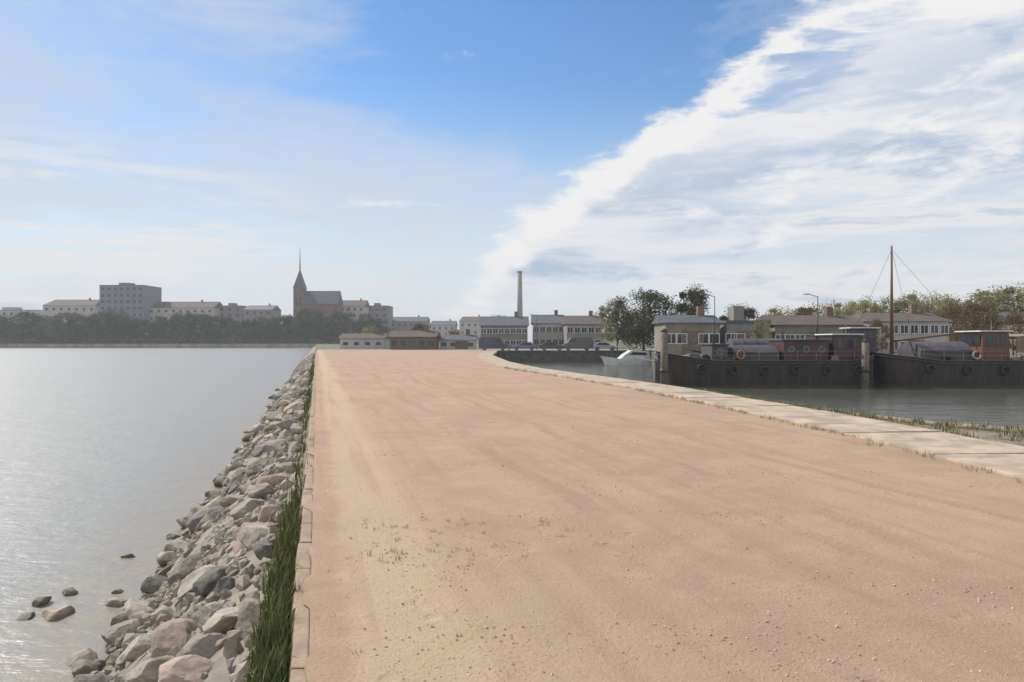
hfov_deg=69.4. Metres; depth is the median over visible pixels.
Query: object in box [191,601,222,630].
boulder
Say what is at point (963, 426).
quay wall
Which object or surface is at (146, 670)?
boulder
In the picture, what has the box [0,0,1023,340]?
sky
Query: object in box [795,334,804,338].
window
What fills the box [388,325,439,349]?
boat shed
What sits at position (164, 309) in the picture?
apartment block
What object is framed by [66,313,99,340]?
tree
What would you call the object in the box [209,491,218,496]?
boulder
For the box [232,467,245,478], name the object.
boulder
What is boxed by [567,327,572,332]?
window
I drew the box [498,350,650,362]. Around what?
quay wall
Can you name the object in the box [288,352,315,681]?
retaining wall
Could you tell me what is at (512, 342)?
window
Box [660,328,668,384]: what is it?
mooring pile
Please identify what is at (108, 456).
water
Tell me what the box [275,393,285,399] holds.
boulder
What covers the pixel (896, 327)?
window
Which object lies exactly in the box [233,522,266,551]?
boulder
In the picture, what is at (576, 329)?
window
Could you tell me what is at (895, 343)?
window
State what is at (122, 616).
boulder
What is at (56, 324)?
tree
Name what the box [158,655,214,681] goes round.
boulder
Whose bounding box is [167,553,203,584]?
boulder
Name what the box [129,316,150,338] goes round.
tree
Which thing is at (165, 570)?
boulder
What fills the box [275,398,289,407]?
boulder
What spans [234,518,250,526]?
boulder
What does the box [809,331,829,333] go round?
door
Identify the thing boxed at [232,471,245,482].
boulder
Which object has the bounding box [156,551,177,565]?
boulder
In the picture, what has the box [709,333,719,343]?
window
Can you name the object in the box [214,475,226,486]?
boulder
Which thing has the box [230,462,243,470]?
boulder
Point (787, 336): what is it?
window
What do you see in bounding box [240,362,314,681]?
grass
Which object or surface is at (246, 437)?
boulder
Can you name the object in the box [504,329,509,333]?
window
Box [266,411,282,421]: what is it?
boulder
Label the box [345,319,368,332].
tree
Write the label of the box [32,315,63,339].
tree
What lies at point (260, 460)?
boulder
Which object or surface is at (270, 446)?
boulder
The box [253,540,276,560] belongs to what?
boulder
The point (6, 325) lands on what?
tree
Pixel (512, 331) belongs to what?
window
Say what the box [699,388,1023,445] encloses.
verge grass
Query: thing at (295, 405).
boulder
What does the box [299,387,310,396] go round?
boulder
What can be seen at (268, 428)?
boulder
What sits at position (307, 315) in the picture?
tree
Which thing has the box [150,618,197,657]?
boulder
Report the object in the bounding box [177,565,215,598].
boulder
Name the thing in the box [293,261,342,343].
church
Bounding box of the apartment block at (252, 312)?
[243,303,280,336]
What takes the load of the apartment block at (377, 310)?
on the land
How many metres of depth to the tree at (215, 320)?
394.29 m
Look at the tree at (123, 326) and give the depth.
388.59 m
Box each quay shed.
[651,306,722,354]
[720,306,770,343]
[757,307,866,338]
[986,312,1023,353]
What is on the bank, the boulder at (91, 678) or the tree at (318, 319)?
the boulder at (91, 678)
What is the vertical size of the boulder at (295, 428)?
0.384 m
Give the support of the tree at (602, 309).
on the quay pavement
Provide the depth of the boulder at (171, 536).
13.62 m
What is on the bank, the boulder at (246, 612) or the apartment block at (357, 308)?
the boulder at (246, 612)
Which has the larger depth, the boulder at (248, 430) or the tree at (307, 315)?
the tree at (307, 315)
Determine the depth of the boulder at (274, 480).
11.96 m
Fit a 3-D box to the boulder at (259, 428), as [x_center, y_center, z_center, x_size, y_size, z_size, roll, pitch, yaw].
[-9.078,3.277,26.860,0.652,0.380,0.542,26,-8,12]
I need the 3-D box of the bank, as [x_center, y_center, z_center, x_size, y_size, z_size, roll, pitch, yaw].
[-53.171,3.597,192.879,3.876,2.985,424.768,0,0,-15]
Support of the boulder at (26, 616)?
in the water
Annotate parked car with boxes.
[512,342,535,349]
[539,342,563,349]
[592,342,617,349]
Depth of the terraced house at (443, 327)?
450.00 m
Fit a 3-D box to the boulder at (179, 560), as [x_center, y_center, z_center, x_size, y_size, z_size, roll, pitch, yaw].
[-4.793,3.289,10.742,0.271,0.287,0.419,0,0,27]
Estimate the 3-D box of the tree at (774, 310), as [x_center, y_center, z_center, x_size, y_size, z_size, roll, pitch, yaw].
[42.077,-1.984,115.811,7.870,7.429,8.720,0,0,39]
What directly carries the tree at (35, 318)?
on the land
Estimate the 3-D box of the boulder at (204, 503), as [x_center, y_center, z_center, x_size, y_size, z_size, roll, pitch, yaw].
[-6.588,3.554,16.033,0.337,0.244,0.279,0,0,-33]
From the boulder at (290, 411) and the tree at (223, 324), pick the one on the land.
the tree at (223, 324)
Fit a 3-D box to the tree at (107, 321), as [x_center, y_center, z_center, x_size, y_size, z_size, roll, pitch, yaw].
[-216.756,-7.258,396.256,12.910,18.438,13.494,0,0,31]
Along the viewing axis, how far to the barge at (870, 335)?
63.75 m
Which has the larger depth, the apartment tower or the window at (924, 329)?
the apartment tower
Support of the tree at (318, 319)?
on the land
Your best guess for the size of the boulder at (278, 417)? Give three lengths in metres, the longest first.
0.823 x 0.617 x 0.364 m
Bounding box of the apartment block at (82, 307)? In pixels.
[42,298,99,330]
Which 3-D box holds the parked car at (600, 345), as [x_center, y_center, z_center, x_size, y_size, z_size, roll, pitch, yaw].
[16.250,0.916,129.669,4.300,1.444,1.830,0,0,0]
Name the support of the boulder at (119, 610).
on the bank
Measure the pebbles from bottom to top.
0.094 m
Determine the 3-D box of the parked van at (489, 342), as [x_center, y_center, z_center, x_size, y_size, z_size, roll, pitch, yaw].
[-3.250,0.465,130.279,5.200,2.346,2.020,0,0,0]
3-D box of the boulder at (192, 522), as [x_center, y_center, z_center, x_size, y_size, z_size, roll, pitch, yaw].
[-5.581,3.307,13.625,0.788,0.447,0.468,-15,22,-23]
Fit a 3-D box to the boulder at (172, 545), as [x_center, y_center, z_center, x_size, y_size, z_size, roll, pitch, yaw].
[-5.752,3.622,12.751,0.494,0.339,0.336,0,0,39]
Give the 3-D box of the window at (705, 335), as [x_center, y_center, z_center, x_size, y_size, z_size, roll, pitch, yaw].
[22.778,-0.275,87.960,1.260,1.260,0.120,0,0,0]
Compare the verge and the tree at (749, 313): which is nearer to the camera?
the verge
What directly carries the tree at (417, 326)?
on the land
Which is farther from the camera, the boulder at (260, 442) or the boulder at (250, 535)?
the boulder at (260, 442)
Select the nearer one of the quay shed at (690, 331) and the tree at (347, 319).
the quay shed at (690, 331)
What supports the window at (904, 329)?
in the quay house at (924, 324)
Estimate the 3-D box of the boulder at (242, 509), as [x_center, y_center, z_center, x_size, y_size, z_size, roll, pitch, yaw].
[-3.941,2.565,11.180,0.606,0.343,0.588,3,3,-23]
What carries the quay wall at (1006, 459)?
in the water
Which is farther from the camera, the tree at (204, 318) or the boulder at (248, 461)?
the tree at (204, 318)
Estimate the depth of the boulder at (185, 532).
13.88 m
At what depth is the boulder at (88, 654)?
8.45 m
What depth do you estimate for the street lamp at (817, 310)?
75.97 m
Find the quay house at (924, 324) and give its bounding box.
[852,304,951,352]
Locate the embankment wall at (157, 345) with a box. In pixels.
[0,344,315,347]
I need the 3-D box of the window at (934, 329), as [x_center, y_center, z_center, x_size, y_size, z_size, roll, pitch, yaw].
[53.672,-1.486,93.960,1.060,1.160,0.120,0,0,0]
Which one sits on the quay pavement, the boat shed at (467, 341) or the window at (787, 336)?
the boat shed at (467, 341)
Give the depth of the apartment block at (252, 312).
436.00 m
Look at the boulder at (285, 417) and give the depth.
23.24 m
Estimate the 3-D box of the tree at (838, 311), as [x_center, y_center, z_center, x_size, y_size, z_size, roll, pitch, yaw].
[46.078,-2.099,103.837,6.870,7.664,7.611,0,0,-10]
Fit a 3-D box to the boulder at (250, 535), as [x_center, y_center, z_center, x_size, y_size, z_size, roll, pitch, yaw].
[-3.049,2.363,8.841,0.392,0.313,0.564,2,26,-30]
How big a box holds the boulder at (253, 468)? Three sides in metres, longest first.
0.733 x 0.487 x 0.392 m
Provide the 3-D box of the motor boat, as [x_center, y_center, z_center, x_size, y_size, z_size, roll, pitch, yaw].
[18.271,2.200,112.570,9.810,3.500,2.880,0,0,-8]
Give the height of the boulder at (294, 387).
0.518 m
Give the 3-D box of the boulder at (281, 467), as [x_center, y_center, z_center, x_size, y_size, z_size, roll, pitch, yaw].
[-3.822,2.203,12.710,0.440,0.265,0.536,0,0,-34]
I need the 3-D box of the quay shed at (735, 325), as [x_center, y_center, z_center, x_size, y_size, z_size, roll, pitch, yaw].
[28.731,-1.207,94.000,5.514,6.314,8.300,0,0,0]
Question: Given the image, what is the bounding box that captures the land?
[316,341,1023,354]
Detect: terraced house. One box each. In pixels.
[392,315,429,330]
[431,319,457,334]
[459,315,480,343]
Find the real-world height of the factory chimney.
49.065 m
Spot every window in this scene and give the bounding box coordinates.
[498,329,503,333]
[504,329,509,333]
[510,329,515,333]
[510,340,515,344]
[516,329,521,333]
[522,329,527,333]
[534,339,538,344]
[546,327,551,331]
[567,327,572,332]
[574,327,579,332]
[581,327,586,332]
[588,327,593,332]
[668,333,675,343]
[677,333,686,343]
[698,333,708,343]
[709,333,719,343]
[725,333,736,343]
[775,334,784,338]
[785,334,794,338]
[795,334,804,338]
[894,325,898,333]
[894,342,898,349]
[900,325,908,333]
[910,325,918,333]
[920,325,928,333]
[930,325,938,333]
[940,325,948,333]
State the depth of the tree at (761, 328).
81.92 m
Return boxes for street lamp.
[700,294,714,343]
[803,294,817,333]
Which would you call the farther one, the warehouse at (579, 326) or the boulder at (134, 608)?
the warehouse at (579, 326)
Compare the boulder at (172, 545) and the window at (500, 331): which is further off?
the window at (500, 331)
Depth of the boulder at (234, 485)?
15.07 m
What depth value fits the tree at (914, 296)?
120.95 m
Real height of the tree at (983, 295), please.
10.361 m
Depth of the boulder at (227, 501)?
13.70 m
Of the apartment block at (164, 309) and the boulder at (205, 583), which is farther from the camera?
the apartment block at (164, 309)
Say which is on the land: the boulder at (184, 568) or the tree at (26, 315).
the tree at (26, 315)
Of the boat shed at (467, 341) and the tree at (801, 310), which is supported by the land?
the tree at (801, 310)
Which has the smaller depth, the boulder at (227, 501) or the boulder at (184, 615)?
the boulder at (184, 615)
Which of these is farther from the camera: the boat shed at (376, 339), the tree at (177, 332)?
the tree at (177, 332)
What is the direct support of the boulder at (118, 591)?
in the water
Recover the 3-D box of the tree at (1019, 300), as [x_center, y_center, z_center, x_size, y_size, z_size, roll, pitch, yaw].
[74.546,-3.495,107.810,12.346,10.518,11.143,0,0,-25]
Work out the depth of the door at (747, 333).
89.95 m
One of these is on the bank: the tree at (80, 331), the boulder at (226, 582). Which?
the boulder at (226, 582)
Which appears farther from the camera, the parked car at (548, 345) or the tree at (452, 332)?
the tree at (452, 332)
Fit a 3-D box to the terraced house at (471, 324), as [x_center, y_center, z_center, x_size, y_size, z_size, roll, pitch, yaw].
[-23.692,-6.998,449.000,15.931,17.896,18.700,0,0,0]
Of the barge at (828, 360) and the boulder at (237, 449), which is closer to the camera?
the boulder at (237, 449)
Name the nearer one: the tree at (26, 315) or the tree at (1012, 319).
the tree at (1012, 319)
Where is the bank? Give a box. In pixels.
[102,346,315,681]
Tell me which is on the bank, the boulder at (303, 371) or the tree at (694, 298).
the boulder at (303, 371)
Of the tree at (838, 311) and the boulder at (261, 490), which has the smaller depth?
the boulder at (261, 490)
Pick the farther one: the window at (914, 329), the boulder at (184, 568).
the window at (914, 329)
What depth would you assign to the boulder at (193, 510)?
14.74 m
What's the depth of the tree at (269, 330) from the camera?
384.97 m
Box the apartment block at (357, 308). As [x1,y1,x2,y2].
[343,298,369,332]
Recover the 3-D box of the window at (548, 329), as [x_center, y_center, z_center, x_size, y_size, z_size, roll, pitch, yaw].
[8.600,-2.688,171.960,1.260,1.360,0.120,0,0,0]
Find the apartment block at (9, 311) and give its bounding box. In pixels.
[0,307,42,338]
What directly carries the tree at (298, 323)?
on the land
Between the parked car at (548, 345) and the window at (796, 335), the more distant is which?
the parked car at (548, 345)
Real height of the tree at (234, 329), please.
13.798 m
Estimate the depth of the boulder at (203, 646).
5.90 m
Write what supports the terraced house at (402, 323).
on the land
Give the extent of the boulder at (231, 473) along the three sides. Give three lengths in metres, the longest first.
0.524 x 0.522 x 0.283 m
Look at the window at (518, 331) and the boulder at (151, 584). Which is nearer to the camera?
the boulder at (151, 584)
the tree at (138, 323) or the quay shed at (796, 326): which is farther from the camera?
the tree at (138, 323)
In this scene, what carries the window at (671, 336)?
in the quay shed at (690, 331)
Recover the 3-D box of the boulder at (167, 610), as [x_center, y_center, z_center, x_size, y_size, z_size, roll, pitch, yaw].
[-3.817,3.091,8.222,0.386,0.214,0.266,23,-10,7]
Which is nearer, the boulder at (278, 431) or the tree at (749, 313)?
the boulder at (278, 431)
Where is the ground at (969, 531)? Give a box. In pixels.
[301,350,1023,681]
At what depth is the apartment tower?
430.00 m
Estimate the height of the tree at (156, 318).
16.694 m
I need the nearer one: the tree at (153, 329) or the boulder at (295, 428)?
the boulder at (295, 428)
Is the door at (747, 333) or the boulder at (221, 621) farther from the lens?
the door at (747, 333)
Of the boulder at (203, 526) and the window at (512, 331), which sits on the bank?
the boulder at (203, 526)
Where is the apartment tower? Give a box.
[99,283,161,335]
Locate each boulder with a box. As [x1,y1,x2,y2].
[15,611,34,620]
[31,596,51,606]
[41,604,74,621]
[62,587,77,595]
[65,648,97,666]
[71,659,101,677]
[73,674,112,681]
[101,619,137,643]
[104,597,127,606]
[110,611,128,625]
[111,589,123,593]
[115,633,150,665]
[116,606,124,613]
[120,553,134,557]
[124,598,155,619]
[125,655,174,681]
[140,575,167,593]
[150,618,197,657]
[151,605,175,618]
[154,564,174,576]
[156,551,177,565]
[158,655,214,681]
[164,540,187,551]
[166,533,179,539]
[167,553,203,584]
[169,557,183,574]
[176,516,190,528]
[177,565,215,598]
[178,633,225,658]
[180,610,191,617]
[181,528,188,535]
[185,506,223,532]
[187,506,203,515]
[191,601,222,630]
[192,566,226,596]
[195,506,224,528]
[200,500,210,505]
[201,496,221,508]
[201,520,212,528]
[202,606,238,633]
[205,488,219,496]
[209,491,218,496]
[212,575,234,594]
[213,473,228,481]
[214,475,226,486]
[216,468,228,474]
[219,496,236,506]
[225,464,231,471]
[227,469,236,479]
[228,481,240,494]
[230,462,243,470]
[230,498,259,519]
[231,457,243,464]
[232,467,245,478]
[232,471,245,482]
[233,447,243,452]
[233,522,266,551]
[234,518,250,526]
[238,598,264,638]
[239,525,268,550]
[241,432,253,440]
[243,457,257,466]
[244,426,252,432]
[245,462,264,475]
[248,482,272,498]
[251,434,264,445]
[252,442,265,456]
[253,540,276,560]
[254,425,263,431]
[256,458,264,463]
[256,473,295,487]
[257,439,268,444]
[258,504,281,521]
[262,439,291,453]
[263,423,276,433]
[263,433,272,438]
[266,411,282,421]
[274,429,282,435]
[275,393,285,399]
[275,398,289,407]
[275,413,282,420]
[276,419,297,429]
[276,461,299,471]
[277,430,293,438]
[279,399,290,406]
[282,401,303,418]
[282,414,293,420]
[287,409,294,414]
[290,384,299,390]
[290,423,304,435]
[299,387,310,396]
[300,369,309,375]
[300,378,308,386]
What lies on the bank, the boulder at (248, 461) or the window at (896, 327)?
the boulder at (248, 461)
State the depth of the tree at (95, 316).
387.03 m
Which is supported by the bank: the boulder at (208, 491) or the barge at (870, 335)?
the boulder at (208, 491)
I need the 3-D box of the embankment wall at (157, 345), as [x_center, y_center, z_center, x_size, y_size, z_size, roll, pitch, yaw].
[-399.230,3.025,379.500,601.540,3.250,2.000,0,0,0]
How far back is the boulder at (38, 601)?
10.20 m
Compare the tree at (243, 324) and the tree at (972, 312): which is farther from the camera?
the tree at (243, 324)
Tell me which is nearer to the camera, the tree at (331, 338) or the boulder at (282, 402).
the boulder at (282, 402)
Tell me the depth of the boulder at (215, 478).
19.13 m
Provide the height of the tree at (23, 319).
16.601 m
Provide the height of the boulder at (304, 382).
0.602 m
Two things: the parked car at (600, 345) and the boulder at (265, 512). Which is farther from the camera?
the parked car at (600, 345)
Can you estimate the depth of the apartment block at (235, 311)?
448.00 m
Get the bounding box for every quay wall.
[477,351,1023,479]
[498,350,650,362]
[651,350,659,381]
[743,397,1023,433]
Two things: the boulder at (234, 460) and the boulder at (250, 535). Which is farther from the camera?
the boulder at (234, 460)
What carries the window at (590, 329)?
in the warehouse at (579, 326)
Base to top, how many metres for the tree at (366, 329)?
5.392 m
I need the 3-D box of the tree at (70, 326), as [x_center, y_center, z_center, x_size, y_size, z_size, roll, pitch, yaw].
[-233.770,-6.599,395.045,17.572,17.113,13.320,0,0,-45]
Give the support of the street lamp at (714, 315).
on the quay pavement
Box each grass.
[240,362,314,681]
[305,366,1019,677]
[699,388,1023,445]
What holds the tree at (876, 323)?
on the land
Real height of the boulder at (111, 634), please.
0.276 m
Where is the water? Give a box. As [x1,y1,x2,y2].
[0,348,1023,681]
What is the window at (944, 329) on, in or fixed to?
in the quay house at (924, 324)
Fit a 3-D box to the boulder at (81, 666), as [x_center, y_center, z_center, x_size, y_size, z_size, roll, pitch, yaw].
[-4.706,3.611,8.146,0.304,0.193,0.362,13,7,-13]
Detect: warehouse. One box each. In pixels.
[479,312,528,347]
[531,310,563,347]
[561,311,601,348]
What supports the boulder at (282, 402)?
on the bank
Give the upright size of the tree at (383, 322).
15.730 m
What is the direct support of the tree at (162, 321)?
on the land
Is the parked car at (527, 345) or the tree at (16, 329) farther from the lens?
the tree at (16, 329)
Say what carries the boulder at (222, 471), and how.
on the bank
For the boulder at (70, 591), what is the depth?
10.63 m
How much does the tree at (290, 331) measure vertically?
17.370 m
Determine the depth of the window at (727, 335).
89.97 m
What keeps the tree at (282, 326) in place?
on the land
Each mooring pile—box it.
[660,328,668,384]
[861,339,869,387]
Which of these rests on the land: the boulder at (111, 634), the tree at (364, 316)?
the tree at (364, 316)
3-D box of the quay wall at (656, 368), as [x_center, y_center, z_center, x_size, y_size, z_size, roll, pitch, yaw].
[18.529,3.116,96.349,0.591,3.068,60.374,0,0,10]
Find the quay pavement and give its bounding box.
[317,349,1023,356]
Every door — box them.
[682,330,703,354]
[737,331,757,338]
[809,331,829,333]
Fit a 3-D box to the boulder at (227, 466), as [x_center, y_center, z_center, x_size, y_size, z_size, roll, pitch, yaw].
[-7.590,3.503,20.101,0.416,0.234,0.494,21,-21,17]
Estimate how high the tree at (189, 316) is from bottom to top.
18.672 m
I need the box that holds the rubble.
[90,352,314,681]
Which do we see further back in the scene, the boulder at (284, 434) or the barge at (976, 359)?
the barge at (976, 359)
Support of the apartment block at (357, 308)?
on the land
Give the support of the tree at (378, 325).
on the land
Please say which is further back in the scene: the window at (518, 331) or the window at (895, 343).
the window at (518, 331)
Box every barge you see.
[636,323,873,386]
[691,327,897,383]
[854,246,1023,387]
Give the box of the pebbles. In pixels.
[317,406,1023,681]
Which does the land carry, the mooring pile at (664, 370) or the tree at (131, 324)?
the tree at (131, 324)
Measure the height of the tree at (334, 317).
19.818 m
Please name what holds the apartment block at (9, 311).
on the land
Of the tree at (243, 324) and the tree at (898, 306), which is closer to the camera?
the tree at (898, 306)
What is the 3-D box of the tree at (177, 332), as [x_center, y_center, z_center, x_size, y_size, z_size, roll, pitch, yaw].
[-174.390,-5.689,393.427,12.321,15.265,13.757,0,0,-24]
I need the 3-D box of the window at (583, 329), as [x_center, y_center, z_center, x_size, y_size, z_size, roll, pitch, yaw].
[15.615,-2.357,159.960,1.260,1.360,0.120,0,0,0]
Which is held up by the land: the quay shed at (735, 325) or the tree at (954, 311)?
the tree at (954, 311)
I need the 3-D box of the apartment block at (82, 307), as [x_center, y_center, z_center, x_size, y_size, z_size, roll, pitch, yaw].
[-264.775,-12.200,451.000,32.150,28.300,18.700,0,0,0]
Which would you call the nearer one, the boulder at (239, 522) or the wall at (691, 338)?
the boulder at (239, 522)
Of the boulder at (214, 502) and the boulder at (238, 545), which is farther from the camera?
the boulder at (214, 502)
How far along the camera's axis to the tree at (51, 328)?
391.49 m
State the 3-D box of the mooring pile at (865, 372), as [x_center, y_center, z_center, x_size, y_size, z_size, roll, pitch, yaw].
[27.526,2.240,57.600,0.656,4.820,0.656,0,0,0]
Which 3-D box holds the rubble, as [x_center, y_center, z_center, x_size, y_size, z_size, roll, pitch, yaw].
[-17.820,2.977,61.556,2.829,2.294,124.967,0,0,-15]
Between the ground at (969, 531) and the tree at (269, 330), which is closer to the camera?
the ground at (969, 531)
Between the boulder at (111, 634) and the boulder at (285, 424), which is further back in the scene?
the boulder at (285, 424)
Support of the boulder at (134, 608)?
on the bank
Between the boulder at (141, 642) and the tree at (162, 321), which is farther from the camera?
the tree at (162, 321)
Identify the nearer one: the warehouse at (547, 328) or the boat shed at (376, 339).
the boat shed at (376, 339)
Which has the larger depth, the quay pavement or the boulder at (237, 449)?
the quay pavement
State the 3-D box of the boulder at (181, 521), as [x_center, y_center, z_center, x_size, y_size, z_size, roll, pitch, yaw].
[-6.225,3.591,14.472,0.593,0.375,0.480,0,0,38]
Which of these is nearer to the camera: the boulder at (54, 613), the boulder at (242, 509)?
the boulder at (54, 613)
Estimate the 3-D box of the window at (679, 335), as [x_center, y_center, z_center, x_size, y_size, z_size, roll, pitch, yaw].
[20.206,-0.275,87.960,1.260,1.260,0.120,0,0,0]
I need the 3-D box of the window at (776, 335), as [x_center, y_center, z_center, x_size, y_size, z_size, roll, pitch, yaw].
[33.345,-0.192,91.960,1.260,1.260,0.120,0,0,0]
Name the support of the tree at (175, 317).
on the land
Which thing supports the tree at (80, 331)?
on the land
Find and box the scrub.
[0,330,317,343]
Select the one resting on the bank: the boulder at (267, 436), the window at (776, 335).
the boulder at (267, 436)
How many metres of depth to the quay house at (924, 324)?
94.00 m
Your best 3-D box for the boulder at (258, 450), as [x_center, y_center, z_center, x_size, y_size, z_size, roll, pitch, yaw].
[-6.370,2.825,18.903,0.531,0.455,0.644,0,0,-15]
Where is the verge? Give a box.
[875,419,1023,445]
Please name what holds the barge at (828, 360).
on the water
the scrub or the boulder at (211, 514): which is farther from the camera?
the scrub
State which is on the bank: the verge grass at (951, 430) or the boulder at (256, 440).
the boulder at (256, 440)
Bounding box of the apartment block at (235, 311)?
[220,303,246,336]
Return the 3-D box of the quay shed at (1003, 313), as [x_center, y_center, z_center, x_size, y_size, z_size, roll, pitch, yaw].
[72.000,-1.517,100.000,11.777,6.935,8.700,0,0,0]
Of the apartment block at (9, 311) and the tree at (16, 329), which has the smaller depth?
the tree at (16, 329)
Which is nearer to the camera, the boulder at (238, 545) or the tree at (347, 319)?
the boulder at (238, 545)
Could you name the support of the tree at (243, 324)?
on the land
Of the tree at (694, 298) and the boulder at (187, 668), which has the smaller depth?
the boulder at (187, 668)
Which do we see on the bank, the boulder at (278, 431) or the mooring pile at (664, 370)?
the boulder at (278, 431)
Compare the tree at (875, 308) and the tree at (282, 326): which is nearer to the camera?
the tree at (875, 308)
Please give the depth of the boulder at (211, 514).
12.91 m
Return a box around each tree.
[0,313,16,337]
[0,316,23,339]
[8,314,33,338]
[9,311,39,340]
[23,313,49,338]
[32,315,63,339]
[40,311,86,341]
[40,318,63,340]
[55,317,88,335]
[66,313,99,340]
[73,318,103,341]
[82,311,113,341]
[96,310,111,333]
[98,309,133,339]
[109,314,136,339]
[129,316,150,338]
[133,319,165,341]
[146,314,167,337]
[155,316,177,339]
[163,310,183,340]
[173,319,194,336]
[179,312,211,340]
[194,312,220,339]
[207,315,232,339]
[211,315,233,337]
[226,320,245,339]
[234,320,255,339]
[245,319,267,339]
[253,316,270,339]
[255,319,278,341]
[269,315,290,340]
[276,314,294,340]
[286,307,312,339]
[292,308,325,339]
[308,308,331,343]
[316,317,339,343]
[325,308,350,343]
[335,310,357,333]
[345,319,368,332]
[353,312,376,332]
[359,316,389,332]
[361,326,373,332]
[368,317,393,332]
[409,322,423,330]
[448,330,459,334]
[588,313,619,344]
[592,298,641,349]
[604,286,685,350]
[662,284,710,314]
[719,303,759,320]
[749,320,772,338]
[764,305,796,314]
[792,301,828,314]
[821,299,861,314]
[841,295,887,314]
[863,294,937,314]
[866,317,889,351]
[897,290,954,323]
[915,294,968,340]
[928,298,983,340]
[936,284,1023,330]
[946,297,1012,343]
[979,282,1023,320]
[988,310,1023,355]
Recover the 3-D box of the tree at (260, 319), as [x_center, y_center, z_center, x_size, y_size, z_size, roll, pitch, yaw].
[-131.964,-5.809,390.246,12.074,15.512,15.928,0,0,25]
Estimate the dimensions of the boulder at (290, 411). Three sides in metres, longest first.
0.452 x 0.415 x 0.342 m
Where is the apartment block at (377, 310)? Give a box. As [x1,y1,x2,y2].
[369,303,392,332]
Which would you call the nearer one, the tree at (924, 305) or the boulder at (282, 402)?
the boulder at (282, 402)
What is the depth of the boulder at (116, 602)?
10.17 m
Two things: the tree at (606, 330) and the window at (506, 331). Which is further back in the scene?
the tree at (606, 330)
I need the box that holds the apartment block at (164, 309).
[150,300,222,331]
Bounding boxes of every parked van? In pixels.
[479,337,507,349]
[562,337,592,349]
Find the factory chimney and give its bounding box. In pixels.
[517,271,522,315]
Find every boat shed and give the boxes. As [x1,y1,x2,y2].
[338,328,389,348]
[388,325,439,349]
[438,329,477,348]
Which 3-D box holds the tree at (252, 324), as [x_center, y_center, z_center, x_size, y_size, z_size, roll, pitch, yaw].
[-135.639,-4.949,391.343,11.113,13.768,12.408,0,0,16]
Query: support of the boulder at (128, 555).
in the water
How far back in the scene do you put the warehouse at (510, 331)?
165.00 m
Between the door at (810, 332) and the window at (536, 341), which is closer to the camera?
the door at (810, 332)
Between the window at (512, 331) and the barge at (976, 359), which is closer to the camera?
the barge at (976, 359)
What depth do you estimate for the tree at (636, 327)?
114.16 m
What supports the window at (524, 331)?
in the warehouse at (510, 331)
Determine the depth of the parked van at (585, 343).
129.01 m

